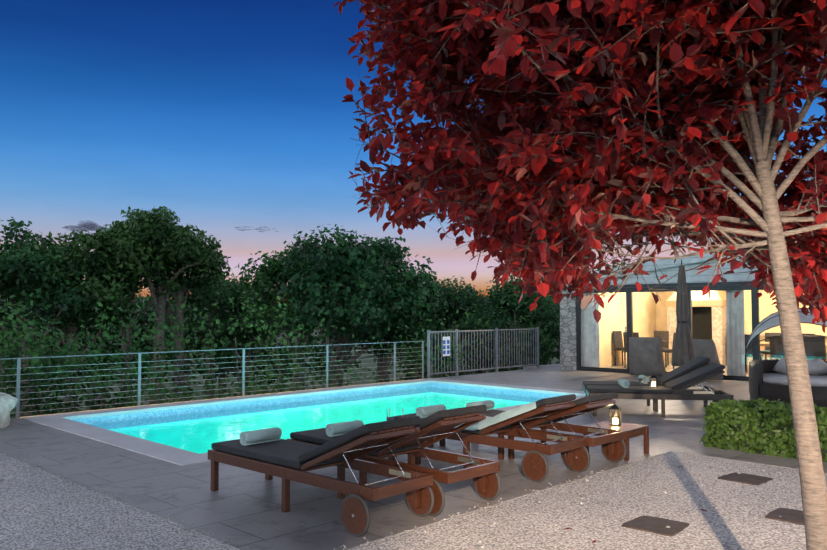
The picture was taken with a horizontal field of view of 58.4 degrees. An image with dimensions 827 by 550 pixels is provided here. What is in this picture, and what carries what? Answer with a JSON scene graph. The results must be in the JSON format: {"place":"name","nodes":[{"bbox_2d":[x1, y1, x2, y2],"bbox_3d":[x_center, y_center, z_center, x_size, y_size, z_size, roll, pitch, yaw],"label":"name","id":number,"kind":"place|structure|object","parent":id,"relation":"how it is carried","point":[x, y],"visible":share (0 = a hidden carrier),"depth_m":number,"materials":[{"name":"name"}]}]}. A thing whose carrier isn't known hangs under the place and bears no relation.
{"place":"outdoors","nodes":[
{"label":"outdoors","id":0,"kind":"place"},
{"bbox_2d":[61,221,112,231],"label":"cloud","id":1,"kind":"structure","parent":0,"point":[90,226],"depth_m":1366.67,"materials":[{"name":"grey"}]},
{"bbox_2d":[239,226,278,231],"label":"cloud","id":2,"kind":"structure","parent":0,"point":[258,229],"depth_m":1506.02,"materials":[{"name":"grey"}]},
{"bbox_2d":[0,206,637,415],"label":"woodland tree","id":3,"kind":"object","parent":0,"point":[344,264],"depth_m":23.14,"materials":[{"name":"green plant"}]},
{"bbox_2d":[0,297,826,549],"bbox_3d":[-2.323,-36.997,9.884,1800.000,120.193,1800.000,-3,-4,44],"label":"ground","id":4,"kind":"structure","parent":0,"point":[33,500],"depth_m":5.70,"materials":[{"name":"grey gravel"}]},
{"bbox_2d":[0,392,17,428],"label":"limestone boulder","id":5,"kind":"object","parent":4,"relation":"on","point":[8,402],"visible":0.94,"depth_m":9.90,"materials":[{"name":"white stone"}]},
{"bbox_2d":[0,284,559,417],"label":"slope shrub","id":6,"kind":"object","parent":4,"relation":"on","point":[61,365],"depth_m":14.69,"materials":[{"name":"plant"}]},
{"bbox_2d":[71,383,562,453],"bbox_3d":[-0.957,2.926,12.222,4.000,1.460,8.000,-3,-4,44],"label":"pool shell","id":7,"kind":"object","parent":4,"relation":"on","point":[144,416],"visible":0.05,"depth_m":13.43},
{"bbox_2d":[20,378,584,465],"bbox_3d":[-0.957,2.171,12.259,4.800,0.052,8.800,-3,-4,44],"label":"pool coping","id":8,"kind":"object","parent":7,"relation":"on","point":[66,423],"visible":0.56,"depth_m":11.39,"materials":[{"name":"grey stone"}]},
{"bbox_2d":[92,388,541,453],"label":"pool water","id":9,"kind":"structure","parent":7,"relation":"in","point":[418,393],"depth_m":12.71,"materials":[{"name":"teal liquid"}]},
{"bbox_2d":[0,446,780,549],"bbox_3d":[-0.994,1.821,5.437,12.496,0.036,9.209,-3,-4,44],"label":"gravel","id":10,"kind":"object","parent":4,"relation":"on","point":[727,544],"visible":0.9,"depth_m":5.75,"materials":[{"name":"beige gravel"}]},
{"bbox_2d":[333,0,826,549],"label":"plum tree","id":11,"kind":"object","parent":4,"relation":"on","point":[418,64],"depth_m":3.11,"materials":[{"name":"red plant"}]},
{"bbox_2d":[622,472,803,536],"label":"stepping stones","id":12,"kind":"object","parent":4,"relation":"on","point":[655,525],"visible":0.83,"depth_m":5.52,"materials":[{"name":"stone"}]},
{"bbox_2d":[0,363,826,549],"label":"paved patio","id":13,"kind":"structure","parent":0,"point":[240,508],"depth_m":7.03,"materials":[{"name":"tile"}]},
{"bbox_2d":[208,399,648,533],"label":"sun loungers","id":14,"kind":"object","parent":13,"relation":"on","point":[363,462],"visible":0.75,"depth_m":6.16,"materials":[{"name":"brown wood"}]},
{"bbox_2d":[211,392,617,468],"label":"lounger cushions","id":15,"kind":"object","parent":14,"relation":"on","point":[292,454],"visible":0.48,"depth_m":6.14,"materials":[{"name":"black fabric"}]},
{"bbox_2d":[239,400,535,445],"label":"towels","id":16,"kind":"object","parent":15,"relation":"on","point":[274,434],"visible":0.79,"depth_m":6.92,"materials":[{"name":"grey fabric"}]},
{"bbox_2d":[341,404,626,536],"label":"pool lounger fittings","id":17,"kind":"object","parent":14,"relation":"attached to","point":[398,473],"visible":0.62,"depth_m":6.13,"materials":[{"name":"brown wood"}]},
{"bbox_2d":[427,327,538,377],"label":"gate","id":18,"kind":"structure","parent":13,"relation":"on","point":[446,346],"depth_m":18.35,"materials":[{"name":"grey metal"}]},
{"bbox_2d":[582,362,733,416],"bbox_3d":[3.727,1.738,11.536,2.050,0.768,1.346,0,-3,8],"label":"dark lounger wood","id":19,"kind":"object","parent":13,"relation":"on","point":[682,393],"visible":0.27,"depth_m":10.89,"materials":[{"name":"brown wood"}]},
{"bbox_2d":[583,356,724,393],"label":"dark lounger cushions","id":20,"kind":"object","parent":19,"relation":"on","point":[670,382],"visible":0.98,"depth_m":11.22,"materials":[{"name":"black fabric"}]},
{"bbox_2d":[618,375,648,387],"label":"dark lounger towels","id":21,"kind":"object","parent":20,"relation":"on","point":[623,383],"visible":0.92,"depth_m":11.31,"materials":[{"name":"grey fabric"}]},
{"bbox_2d":[637,373,714,394],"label":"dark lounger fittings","id":22,"kind":"object","parent":19,"relation":"attached to","point":[694,392],"visible":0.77,"depth_m":11.32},
{"bbox_2d":[629,337,723,380],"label":"lounge chairs","id":23,"kind":"object","parent":13,"relation":"on","point":[646,356],"visible":0.65,"depth_m":17.24,"materials":[{"name":"grey fabric"}]},
{"bbox_2d":[671,259,702,385],"bbox_3d":[5.516,0.985,15.150,0.550,2.620,0.550,-3,-4,44],"label":"closed parasol","id":24,"kind":"object","parent":13,"relation":"on","point":[683,352],"visible":0.92,"depth_m":15.07,"materials":[{"name":"grey canvas fabric"},{"name":"aluminium pole"}]},
{"bbox_2d":[700,398,826,461],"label":"box hedge","id":25,"kind":"object","parent":13,"relation":"on","point":[754,409],"depth_m":8.16,"materials":[{"name":"green plant"}]},
{"bbox_2d":[745,308,826,407],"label":"wicker canopy daybed","id":26,"kind":"object","parent":13,"relation":"on","point":[768,379],"visible":0.69,"depth_m":11.89,"materials":[{"name":"grey wicker"}]},
{"bbox_2d":[0,0,826,303],"label":"sky","id":27,"kind":"structure","parent":0,"point":[226,116],"materials":[{"name":"blue"}]},
{"bbox_2d":[581,290,745,375],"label":"pavilion curtains","id":28,"kind":"object","parent":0,"point":[594,360],"depth_m":16.96,"materials":[{"name":"grey fabric"}]},
{"bbox_2d":[560,259,826,375],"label":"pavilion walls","id":29,"kind":"structure","parent":0,"point":[568,357],"depth_m":20.37,"materials":[{"name":"beige paint"}]},
{"bbox_2d":[566,251,742,286],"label":"pavilion roof","id":30,"kind":"structure","parent":29,"relation":"on","point":[660,264],"depth_m":17.68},
{"bbox_2d":[576,285,763,380],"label":"pavilion glazing frames","id":31,"kind":"structure","parent":29,"relation":"in","point":[690,289],"depth_m":18.01,"materials":[{"name":"black metal"}]},
{"bbox_2d":[580,291,826,375],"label":"glass doors","id":32,"kind":"structure","parent":31,"relation":"in","point":[693,328],"depth_m":17.38,"materials":[{"name":"clear glass"}]},
{"bbox_2d":[613,290,826,372],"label":"pavilion interior","id":33,"kind":"object","parent":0,"point":[719,336],"depth_m":20.77,"materials":[{"name":"beige paint"}]},
{"bbox_3d":[-3.183,4.744,13.473,0.248,4.950,18.800,-3,-4,44],"label":"retaining wall","id":34,"kind":"object","parent":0,"visible":0},
{"bbox_2d":[0,341,423,417],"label":"cable railing","id":35,"kind":"object","parent":34,"relation":"on","point":[18,393],"visible":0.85,"depth_m":12.82,"materials":[{"name":"metal"}]}
]}

